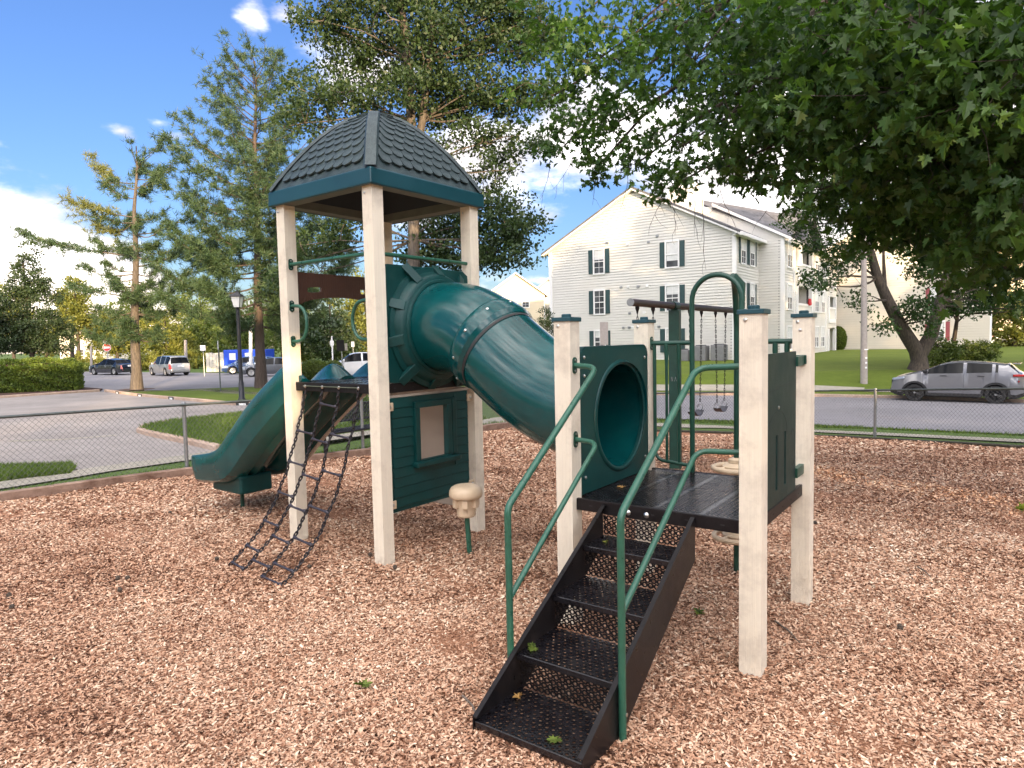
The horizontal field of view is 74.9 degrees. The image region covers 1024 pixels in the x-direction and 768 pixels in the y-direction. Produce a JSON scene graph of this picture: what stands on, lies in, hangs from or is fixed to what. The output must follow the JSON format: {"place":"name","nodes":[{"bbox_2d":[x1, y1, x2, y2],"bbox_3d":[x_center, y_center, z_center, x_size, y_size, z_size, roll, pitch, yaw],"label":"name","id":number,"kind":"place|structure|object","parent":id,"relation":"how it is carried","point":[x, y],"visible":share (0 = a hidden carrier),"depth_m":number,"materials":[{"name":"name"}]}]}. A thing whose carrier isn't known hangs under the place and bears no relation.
{"place":"outdoors","nodes":[
{"label":"outdoors","id":0,"kind":"place"},
{"bbox_2d":[0,387,101,395],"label":"planting bed","id":1,"kind":"object","parent":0,"point":[85,388],"visible":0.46,"depth_m":34.47,"materials":[{"name":"soil"}]},
{"bbox_2d":[0,356,85,392],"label":"hedge","id":2,"kind":"object","parent":1,"relation":"on","point":[31,374],"visible":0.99,"depth_m":34.88,"materials":[{"name":"plant"}]},
{"bbox_2d":[0,392,247,469],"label":"car park","id":3,"kind":"structure","parent":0,"point":[55,403],"depth_m":18.01,"materials":[{"name":"grey asphalt"}]},
{"bbox_2d":[84,372,274,391],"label":"road","id":4,"kind":"structure","parent":0,"point":[156,381],"depth_m":45.60,"materials":[{"name":"grey asphalt"}]},
{"bbox_2d":[89,358,130,374],"bbox_3d":[-35.761,-1.582,59.975,5.060,1.470,2.190,1,4,28],"label":"parked car","id":5,"kind":"object","parent":4,"relation":"on","point":[114,366],"visible":0.81,"depth_m":58.96,"materials":[{"name":"black paint"}]},
{"bbox_2d":[149,355,189,375],"bbox_3d":[-28.733,-1.570,55.977,4.760,1.670,2.140,2,5,42],"label":"parked car","id":6,"kind":"object","parent":4,"relation":"on","point":[167,365],"visible":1,"depth_m":54.64,"materials":[{"name":"silver metal"}]},
{"bbox_2d":[221,356,270,373],"bbox_3d":[-21.966,-1.608,55.984,4.360,1.460,2.120,-3,4,-20],"label":"parked car","id":7,"kind":"object","parent":4,"relation":"on","point":[231,368],"visible":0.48,"depth_m":54.82,"materials":[{"name":"blue paint"}]},
{"bbox_2d":[243,357,301,376],"bbox_3d":[-17.815,-1.310,49.996,4.660,1.430,2.140,-1,4,-4],"label":"parked car","id":8,"kind":"object","parent":4,"relation":"on","point":[274,365],"visible":0.32,"depth_m":49.14,"materials":[{"name":"grey paint"}]},
{"bbox_2d":[339,352,367,374],"bbox_3d":[-10.684,-1.346,45.995,4.460,1.691,2.140,-2,4,-17],"label":"parked car","id":9,"kind":"object","parent":4,"relation":"on","point":[353,363],"visible":0.14,"depth_m":45.15,"materials":[{"name":"white paint"}]},
{"bbox_2d":[124,389,255,394],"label":"pavement","id":10,"kind":"structure","parent":0,"point":[234,392],"depth_m":32.75,"materials":[{"name":"concrete"}]},
{"bbox_2d":[126,387,261,400],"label":"lawn","id":11,"kind":"structure","parent":0,"point":[210,394],"depth_m":30.66,"materials":[{"name":"green plant"}]},
{"bbox_2d":[217,341,220,390],"bbox_3d":[-14.012,-0.709,31.994,0.064,2.709,0.082,-1,4,0],"label":"sign pole","id":12,"kind":"object","parent":11,"relation":"on","point":[219,364],"visible":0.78,"depth_m":31.96,"materials":[{"name":"metal"}]},
{"bbox_2d":[228,290,245,399],"bbox_3d":[-10.586,-1.464,25.945,0.470,4.359,0.470,-1,4,0],"label":"street lamp","id":13,"kind":"object","parent":11,"relation":"on","point":[237,298],"visible":0.96,"depth_m":25.88,"materials":[{"name":"black metal"}]},
{"bbox_2d":[130,27,363,387],"bbox_3d":[-12.627,-8.313,33.490,10.130,17.682,11.352,-1,4,0],"label":"pine tree","id":14,"kind":"object","parent":11,"relation":"on","point":[209,256],"visible":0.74,"depth_m":31.80,"materials":[{"name":"green plant"}]},
{"bbox_2d":[0,417,503,487],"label":"pavement","id":15,"kind":"structure","parent":0,"point":[80,471],"depth_m":11.21,"materials":[{"name":"concrete"}]},
{"bbox_2d":[0,416,505,490],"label":"verge","id":16,"kind":"structure","parent":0,"point":[172,465],"depth_m":11.16,"materials":[{"name":"green plant"}]},
{"bbox_2d":[0,459,77,481],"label":"grass","id":17,"kind":"structure","parent":16,"relation":"on","point":[35,471],"depth_m":10.76,"materials":[{"name":"green plant"}]},
{"bbox_2d":[0,386,504,489],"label":"chain link fence","id":18,"kind":"object","parent":16,"relation":"on","point":[184,405],"visible":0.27,"depth_m":10.23,"materials":[{"name":"metal"}]},
{"bbox_2d":[334,417,489,433],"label":"grass","id":19,"kind":"structure","parent":16,"relation":"on","point":[340,425],"depth_m":16.84,"materials":[{"name":"green plant"}]},
{"bbox_2d":[0,347,1019,469],"bbox_3d":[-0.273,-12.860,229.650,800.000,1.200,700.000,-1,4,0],"label":"ground","id":20,"kind":"structure","parent":0,"point":[192,370],"depth_m":23.53,"materials":[{"name":"green plant"}]},
{"bbox_2d":[0,283,51,358],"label":"tree","id":21,"kind":"object","parent":20,"relation":"on","point":[14,356],"visible":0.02,"depth_m":89.10,"materials":[{"name":"green plant"}]},
{"bbox_2d":[10,315,58,357],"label":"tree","id":22,"kind":"object","parent":20,"relation":"on","point":[50,355],"visible":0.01,"depth_m":95.99,"materials":[{"name":"green plant"}]},
{"bbox_2d":[0,239,79,357],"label":"tree","id":23,"kind":"object","parent":20,"relation":"on","point":[23,331],"visible":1,"depth_m":39.35,"materials":[{"name":"green plant"}]},
{"bbox_2d":[0,389,99,397],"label":"kerb","id":24,"kind":"structure","parent":20,"relation":"on","point":[50,393],"depth_m":33.40,"materials":[{"name":"concrete"}]},
{"bbox_2d":[49,274,102,359],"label":"tree","id":25,"kind":"object","parent":20,"relation":"on","point":[76,306],"visible":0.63,"depth_m":76.82,"materials":[{"name":"yellow plant"}]},
{"bbox_2d":[66,351,105,370],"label":"shrub","id":26,"kind":"object","parent":20,"relation":"on","point":[97,360],"visible":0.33,"depth_m":73.88,"materials":[{"name":"yellow plant"}]},
{"bbox_2d":[6,129,196,390],"bbox_3d":[-20.358,-6.082,34.913,8.921,13.393,6.298,-1,4,0],"label":"pine tree","id":27,"kind":"object","parent":20,"relation":"on","point":[135,297],"visible":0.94,"depth_m":33.93,"materials":[{"name":"green plant"}]},
{"bbox_2d":[83,308,141,357],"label":"tree","id":28,"kind":"object","parent":20,"relation":"on","point":[115,351],"visible":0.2,"depth_m":82.70,"materials":[{"name":"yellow plant"}]},
{"bbox_2d":[59,325,190,363],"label":"house","id":29,"kind":"structure","parent":20,"relation":"on","point":[83,349],"depth_m":92.34,"materials":[{"name":"plastic"}]},
{"bbox_2d":[103,279,170,325],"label":"tree","id":30,"kind":"object","parent":20,"relation":"on","point":[127,306],"visible":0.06,"depth_m":96.43,"materials":[{"name":"green plant"}]},
{"bbox_2d":[127,349,158,369],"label":"shrub","id":31,"kind":"object","parent":20,"relation":"on","point":[148,358],"visible":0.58,"depth_m":71.57,"materials":[{"name":"yellow plant"}]},
{"bbox_2d":[139,307,199,356],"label":"tree","id":32,"kind":"object","parent":20,"relation":"on","point":[173,344],"visible":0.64,"depth_m":78.51,"materials":[{"name":"yellow plant"}]},
{"bbox_2d":[136,414,220,450],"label":"kerb","id":33,"kind":"structure","parent":20,"relation":"on","point":[194,442],"depth_m":14.50,"materials":[{"name":"concrete"}]},
{"bbox_2d":[165,276,221,334],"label":"tree","id":34,"kind":"object","parent":20,"relation":"on","point":[198,304],"visible":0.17,"depth_m":98.24,"materials":[{"name":"green plant"}]},
{"bbox_2d":[174,343,219,368],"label":"shrub","id":35,"kind":"object","parent":20,"relation":"on","point":[195,361],"visible":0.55,"depth_m":73.50,"materials":[{"name":"green plant"}]},
{"bbox_2d":[174,308,231,358],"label":"tree","id":36,"kind":"object","parent":20,"relation":"on","point":[201,332],"visible":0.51,"depth_m":84.06,"materials":[{"name":"green plant"}]},
{"bbox_2d":[206,352,223,371],"bbox_3d":[-27.073,-2.036,61.977,2.610,1.780,0.030,-1,4,0],"label":"board fence","id":37,"kind":"object","parent":20,"relation":"on","point":[213,364],"visible":0.58,"depth_m":61.96,"materials":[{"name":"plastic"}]},
{"bbox_2d":[104,389,368,405],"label":"kerb","id":38,"kind":"structure","parent":20,"relation":"on","point":[164,397],"depth_m":28.43,"materials":[{"name":"concrete"}]},
{"bbox_2d":[210,300,272,351],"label":"tree","id":39,"kind":"object","parent":20,"relation":"on","point":[228,341],"visible":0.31,"depth_m":76.34,"materials":[{"name":"green plant"}]},
{"bbox_2d":[223,349,273,365],"bbox_3d":[-23.973,-2.201,61.033,3.800,1.900,2.240,-1,4,0],"label":"container","id":40,"kind":"object","parent":20,"relation":"on","point":[230,356],"visible":0.22,"depth_m":59.93,"materials":[{"name":"blue paint"}]},
{"bbox_2d":[249,330,252,367],"bbox_3d":[-19.534,-2.209,49.935,0.393,3.947,0.260,-1,4,0],"label":"utility pole","id":41,"kind":"object","parent":20,"relation":"on","point":[250,351],"visible":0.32,"depth_m":49.81,"materials":[{"name":"white paint"}]},
{"bbox_2d":[0,422,513,501],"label":"timber border","id":42,"kind":"object","parent":20,"relation":"on","point":[46,490],"visible":0.24,"depth_m":9.90,"materials":[{"name":"brown wood"}]},
{"bbox_2d":[247,289,313,356],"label":"tree","id":43,"kind":"object","parent":20,"relation":"on","point":[265,312],"visible":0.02,"depth_m":96.89,"materials":[{"name":"green plant"}]},
{"bbox_2d":[263,310,328,361],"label":"tree","id":44,"kind":"object","parent":20,"relation":"on","point":[278,343],"visible":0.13,"depth_m":72.67,"materials":[{"name":"green plant"}]},
{"bbox_2d":[301,359,327,379],"bbox_3d":[-12.455,-0.836,42.023,2.177,1.458,2.174,-1,4,0],"label":"bush","id":45,"kind":"object","parent":20,"relation":"on","point":[310,369],"visible":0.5,"depth_m":41.24,"materials":[{"name":"green plant"}]},
{"bbox_2d":[299,298,366,362],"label":"tree","id":46,"kind":"object","parent":20,"relation":"on","point":[317,336],"visible":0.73,"depth_m":68.73,"materials":[{"name":"green plant"}]},
{"bbox_2d":[336,340,347,366],"bbox_3d":[-9.114,-1.037,35.980,0.590,2.667,0.092,-1,4,0],"label":"road sign","id":47,"kind":"object","parent":20,"relation":"on","point":[339,345],"visible":0.83,"depth_m":35.88,"materials":[{"name":"metal"}]},
{"bbox_2d":[325,267,366,351],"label":"tree","id":48,"kind":"object","parent":20,"relation":"on","point":[360,320],"visible":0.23,"depth_m":73.95,"materials":[{"name":"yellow plant"}]},
{"bbox_2d":[343,395,369,422],"bbox_3d":[-3.900,0.715,17.745,1.537,1.120,1.108,-2,4,-17],"label":"shrub","id":49,"kind":"object","parent":20,"relation":"on","point":[365,399],"visible":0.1,"depth_m":17.44,"materials":[{"name":"green plant"}]},
{"bbox_2d":[253,0,577,294],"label":"oak tree","id":50,"kind":"object","parent":20,"relation":"on","point":[426,85],"visible":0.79,"depth_m":18.78,"materials":[{"name":"green plant"}]},
{"bbox_2d":[0,427,1023,767],"bbox_3d":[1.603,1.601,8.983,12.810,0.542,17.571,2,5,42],"label":"wood chip mulch","id":51,"kind":"object","parent":20,"relation":"on","point":[136,747],"visible":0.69,"depth_m":4.60,"materials":[{"name":"brown wood"}]},
{"bbox_2d":[323,401,369,451],"bbox_3d":[-2.871,0.920,12.553,0.508,1.123,1.856,2,5,39],"label":"bench","id":52,"kind":"object","parent":51,"relation":"on","point":[341,430],"visible":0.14,"depth_m":12.59,"materials":[{"name":"black paint"}]},
{"bbox_2d":[353,679,372,687],"bbox_3d":[-0.860,1.715,3.856,0.108,0.044,0.075,-1,4,0],"label":"fallen leaf","id":53,"kind":"object","parent":51,"relation":"on","point":[365,683],"visible":1,"depth_m":3.85,"materials":[{"name":"green plant"}]},
{"bbox_2d":[449,483,482,554],"bbox_3d":[-0.426,1.359,6.292,0.316,0.848,0.316,-1,4,0],"label":"stepping pod","id":54,"kind":"object","parent":51,"relation":"on","point":[464,497],"visible":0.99,"depth_m":6.19,"materials":[{"name":"beige plastic"}]},
{"bbox_2d":[191,111,816,767],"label":"play structure","id":55,"kind":"object","parent":51,"relation":"on","point":[449,351],"visible":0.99,"depth_m":5.45,"materials":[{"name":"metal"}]},
{"bbox_2d":[527,641,538,650],"bbox_3d":[0.116,1.464,3.737,0.066,0.032,0.070,-1,4,0],"label":"fallen leaf","id":56,"kind":"object","parent":55,"relation":"on","point":[532,647],"visible":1,"depth_m":3.75,"materials":[{"name":"green plant"}]},
{"bbox_2d":[547,735,561,742],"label":"fallen leaf","id":57,"kind":"object","parent":55,"relation":"on","point":[553,739],"visible":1,"depth_m":3.23,"materials":[{"name":"green plant"}]},
{"bbox_2d":[627,298,744,469],"bbox_3d":[3.211,0.115,11.380,0.170,2.942,5.475,1,5,35],"label":"swing set","id":58,"kind":"object","parent":51,"relation":"on","point":[674,314],"visible":0.49,"depth_m":10.39,"materials":[{"name":"metal"}]},
{"bbox_2d":[688,310,703,415],"bbox_3d":[3.072,-0.344,11.168,0.140,1.762,0.617,1,5,35],"label":"belt swing","id":59,"kind":"object","parent":58,"relation":"hanging from","point":[698,412],"visible":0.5,"depth_m":11.35,"materials":[{"name":"metal"}]},
{"bbox_2d":[713,312,727,411],"bbox_3d":[3.819,-0.398,12.225,0.140,1.822,0.627,1,5,35],"label":"belt swing","id":60,"kind":"object","parent":58,"relation":"hanging from","point":[722,408],"visible":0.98,"depth_m":12.17,"materials":[{"name":"rubber"}]},
{"bbox_2d":[492,0,1023,321],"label":"maple tree","id":61,"kind":"object","parent":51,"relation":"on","point":[924,96],"visible":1,"depth_m":7.24,"materials":[{"name":"green plant"}]},
{"bbox_2d":[657,429,1023,448],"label":"timber border","id":62,"kind":"object","parent":20,"relation":"on","point":[914,440],"visible":0.3,"depth_m":13.66,"materials":[{"name":"brown wood"}]},
{"bbox_2d":[657,393,1023,402],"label":"kerb","id":63,"kind":"structure","parent":20,"relation":"on","point":[927,397],"depth_m":27.00,"materials":[{"name":"concrete"}]},
{"bbox_2d":[0,0,1022,353],"label":"sky","id":64,"kind":"structure","parent":0,"point":[76,76],"materials":[{"name":"blue"}]},
{"bbox_2d":[461,342,1023,398],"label":"lawn","id":65,"kind":"structure","parent":0,"point":[842,367],"depth_m":34.42,"materials":[{"name":"green plant"}]},
{"bbox_2d":[491,272,547,327],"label":"house","id":66,"kind":"structure","parent":65,"relation":"on","point":[523,292],"depth_m":97.87,"materials":[{"name":"white paint"}]},
{"bbox_2d":[522,295,529,307],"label":"window","id":67,"kind":"structure","parent":66,"relation":"in","point":[525,299],"depth_m":97.97,"materials":[{"name":"white glass"}]},
{"bbox_2d":[537,278,549,331],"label":"house","id":68,"kind":"structure","parent":65,"relation":"on","point":[544,286],"depth_m":102.92,"materials":[{"name":"plastic"}]},
{"bbox_2d":[536,306,554,335],"bbox_3d":[2.381,-3.256,46.936,1.992,4.507,2.016,0,4,14],"label":"shrub","id":69,"kind":"object","parent":65,"relation":"on","point":[547,325],"visible":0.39,"depth_m":46.60,"materials":[{"name":"green plant"}]},
{"bbox_2d":[600,322,607,345],"bbox_3d":[4.143,-1.065,29.993,0.360,3.416,0.085,-1,4,0],"label":"notice board","id":70,"kind":"object","parent":65,"relation":"on","point":[603,333],"visible":0.57,"depth_m":29.87,"materials":[{"name":"concrete"}]},
{"bbox_2d":[681,349,688,360],"bbox_3d":[11.102,-1.852,43.375,1.150,0.850,1.000,2,5,37],"label":"air conditioner","id":71,"kind":"object","parent":65,"relation":"on","point":[684,354],"visible":0.38,"depth_m":42.90,"materials":[{"name":"grey metal"}]},
{"bbox_2d":[541,182,841,359],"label":"apartment building","id":72,"kind":"structure","parent":65,"relation":"on","point":[607,261],"depth_m":46.49,"materials":[{"name":"beige plastic"}]},
{"bbox_2d":[593,247,604,274],"bbox_3d":[6.284,-8.873,48.340,0.877,1.890,0.559,-1,4,6],"label":"window","id":73,"kind":"structure","parent":72,"relation":"in","point":[598,253],"depth_m":48.35,"materials":[{"name":"white glass"}]},
{"bbox_2d":[593,289,605,314],"bbox_3d":[6.346,-5.950,48.531,0.877,1.870,0.559,-1,4,6],"label":"window","id":74,"kind":"structure","parent":72,"relation":"in","point":[599,308],"depth_m":48.55,"materials":[{"name":"white glass"}]},
{"bbox_2d":[594,329,605,345],"bbox_3d":[6.407,-3.082,48.719,0.877,1.780,0.559,-1,4,6],"label":"window","id":75,"kind":"structure","parent":72,"relation":"in","point":[596,332],"depth_m":48.84,"materials":[{"name":"white glass"}]},
{"bbox_2d":[665,239,679,268],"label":"window","id":76,"kind":"structure","parent":72,"relation":"in","point":[672,260],"depth_m":45.01,"materials":[{"name":"white glass"}]},
{"bbox_2d":[665,283,679,311],"bbox_3d":[10.841,-5.827,45.195,0.926,1.870,0.596,-1,4,6],"label":"window","id":77,"kind":"structure","parent":72,"relation":"in","point":[672,291],"depth_m":45.17,"materials":[{"name":"white glass"}]},
{"bbox_2d":[740,237,746,264],"bbox_3d":[15.146,-8.758,43.707,0.638,1.890,0.982,-1,4,5],"label":"window","id":78,"kind":"structure","parent":72,"relation":"in","point":[743,241],"depth_m":43.80,"materials":[{"name":"white glass"}]},
{"bbox_2d":[749,240,754,267],"bbox_3d":[16.278,-8.882,45.227,0.638,1.890,0.982,-1,4,5],"label":"window","id":79,"kind":"structure","parent":72,"relation":"in","point":[752,244],"depth_m":45.22,"materials":[{"name":"white glass"}]},
{"bbox_2d":[749,282,754,304],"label":"window","id":80,"kind":"structure","parent":72,"relation":"in","point":[752,285],"depth_m":45.43,"materials":[{"name":"white glass"}]},
{"bbox_2d":[786,325,791,349],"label":"window","id":81,"kind":"structure","parent":72,"relation":"in","point":[789,327],"depth_m":47.11,"materials":[{"name":"white glass"}]},
{"bbox_2d":[787,240,792,268],"bbox_3d":[19.475,-9.052,46.793,0.900,1.890,1.171,-1,4,0],"label":"window","id":82,"kind":"structure","parent":72,"relation":"in","point":[789,247],"depth_m":46.77,"materials":[{"name":"white glass"}]},
{"bbox_2d":[787,283,792,309],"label":"window","id":83,"kind":"structure","parent":72,"relation":"in","point":[789,286],"depth_m":46.99,"materials":[{"name":"white glass"}]},
{"bbox_2d":[814,289,819,312],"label":"window","id":84,"kind":"structure","parent":72,"relation":"in","point":[816,293],"depth_m":53.62,"materials":[{"name":"white glass"}]},
{"bbox_2d":[815,326,818,347],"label":"window","id":85,"kind":"structure","parent":72,"relation":"in","point":[816,327],"depth_m":53.82,"materials":[{"name":"white glass"}]},
{"bbox_2d":[815,253,819,274],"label":"window","id":86,"kind":"structure","parent":72,"relation":"in","point":[817,257],"depth_m":53.38,"materials":[{"name":"white glass"}]},
{"bbox_2d":[820,326,824,346],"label":"window","id":87,"kind":"structure","parent":72,"relation":"in","point":[822,342],"depth_m":55.55,"materials":[{"name":"white glass"}]},
{"bbox_2d":[821,291,825,312],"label":"window","id":88,"kind":"structure","parent":72,"relation":"in","point":[823,296],"depth_m":55.38,"materials":[{"name":"white glass"}]},
{"bbox_2d":[695,345,709,360],"bbox_3d":[12.150,-1.969,42.948,1.050,1.100,1.000,2,5,37],"label":"air conditioner","id":89,"kind":"object","parent":65,"relation":"on","point":[705,355],"visible":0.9,"depth_m":42.61,"materials":[{"name":"grey metal"}]},
{"bbox_2d":[711,344,727,360],"bbox_3d":[13.179,-1.987,42.527,1.050,1.150,1.000,2,5,37],"label":"air conditioner","id":90,"kind":"object","parent":65,"relation":"on","point":[720,348],"visible":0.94,"depth_m":42.20,"materials":[{"name":"grey metal"}]},
{"bbox_2d":[833,326,847,349],"bbox_3d":[29.973,-4.175,61.401,1.638,2.420,1.652,-1,4,0],"label":"bush","id":91,"kind":"object","parent":65,"relation":"on","point":[841,338],"visible":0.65,"depth_m":60.84,"materials":[{"name":"green plant"}]},
{"bbox_2d":[860,236,867,383],"bbox_3d":[15.829,-3.662,30.190,0.847,8.102,0.314,-4,5,-37],"label":"utility pole","id":92,"kind":"object","parent":65,"relation":"on","point":[863,364],"visible":0.63,"depth_m":30.32,"materials":[{"name":"wood"}]},
{"bbox_2d":[769,143,1023,370],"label":"maple tree","id":93,"kind":"object","parent":65,"relation":"on","point":[918,350],"visible":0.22,"depth_m":32.52,"materials":[{"name":"green plant"}]},
{"bbox_2d":[828,232,991,349],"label":"apartment building","id":94,"kind":"structure","parent":65,"relation":"on","point":[847,319],"depth_m":59.08,"materials":[{"name":"plastic"}]},
{"bbox_2d":[937,321,944,341],"bbox_3d":[36.593,-4.546,57.482,1.150,1.780,0.080,1,4,30],"label":"window","id":95,"kind":"structure","parent":94,"relation":"in","point":[943,322],"depth_m":57.29,"materials":[{"name":"white glass"}]},
{"bbox_2d":[927,337,964,365],"bbox_3d":[22.457,-1.552,35.022,2.572,1.857,1.977,-1,4,0],"label":"shrub","id":96,"kind":"object","parent":65,"relation":"on","point":[946,351],"visible":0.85,"depth_m":34.64,"materials":[{"name":"green plant"}]},
{"bbox_2d":[923,264,1017,360],"bbox_3d":[25.189,-4.316,36.647,5.019,6.924,3.137,-1,4,0],"label":"young tree","id":97,"kind":"object","parent":65,"relation":"on","point":[955,329],"visible":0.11,"depth_m":36.81,"materials":[{"name":"green plant"}]},
{"bbox_2d":[953,337,1003,361],"bbox_3d":[24.913,-1.640,35.861,2.946,1.757,2.578,-1,4,0],"label":"shrub","id":98,"kind":"object","parent":65,"relation":"on","point":[989,351],"visible":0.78,"depth_m":35.56,"materials":[{"name":"green plant"}]},
{"bbox_2d":[991,291,1023,345],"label":"tree","id":99,"kind":"object","parent":65,"relation":"on","point":[1014,333],"visible":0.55,"depth_m":59.40,"materials":[{"name":"green plant"}]},
{"bbox_2d":[657,384,889,391],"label":"pavement","id":100,"kind":"structure","parent":0,"point":[714,388],"depth_m":30.03,"materials":[{"name":"concrete"}]},
{"bbox_2d":[657,395,1023,433],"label":"road","id":101,"kind":"structure","parent":0,"point":[934,410],"depth_m":21.90,"materials":[{"name":"grey asphalt"}]},
{"bbox_2d":[890,361,1023,403],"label":"parked car","id":102,"kind":"object","parent":101,"relation":"on","point":[969,374],"visible":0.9,"depth_m":24.57,"materials":[{"name":"grey paint"}]},
{"bbox_2d":[657,417,1023,444],"bbox_3d":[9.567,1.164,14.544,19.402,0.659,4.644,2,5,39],"label":"verge","id":103,"kind":"structure","parent":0,"point":[917,432],"depth_m":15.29,"materials":[{"name":"green plant"}]},
{"bbox_2d":[657,387,1023,443],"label":"chain link fence","id":104,"kind":"object","parent":103,"relation":"on","point":[875,390],"visible":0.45,"depth_m":14.21,"materials":[{"name":"metal"}]},
{"bbox_2d":[657,423,1023,441],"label":"pavement","id":105,"kind":"structure","parent":0,"point":[911,435],"depth_m":14.87,"materials":[{"name":"concrete"}]},
{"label":"lawn","id":106,"kind":"structure","parent":0,"visible":0},
{"bbox_2d":[138,411,241,445],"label":"grass","id":107,"kind":"structure","parent":106,"relation":"on","point":[212,421],"depth_m":16.36,"materials":[{"name":"green plant"}]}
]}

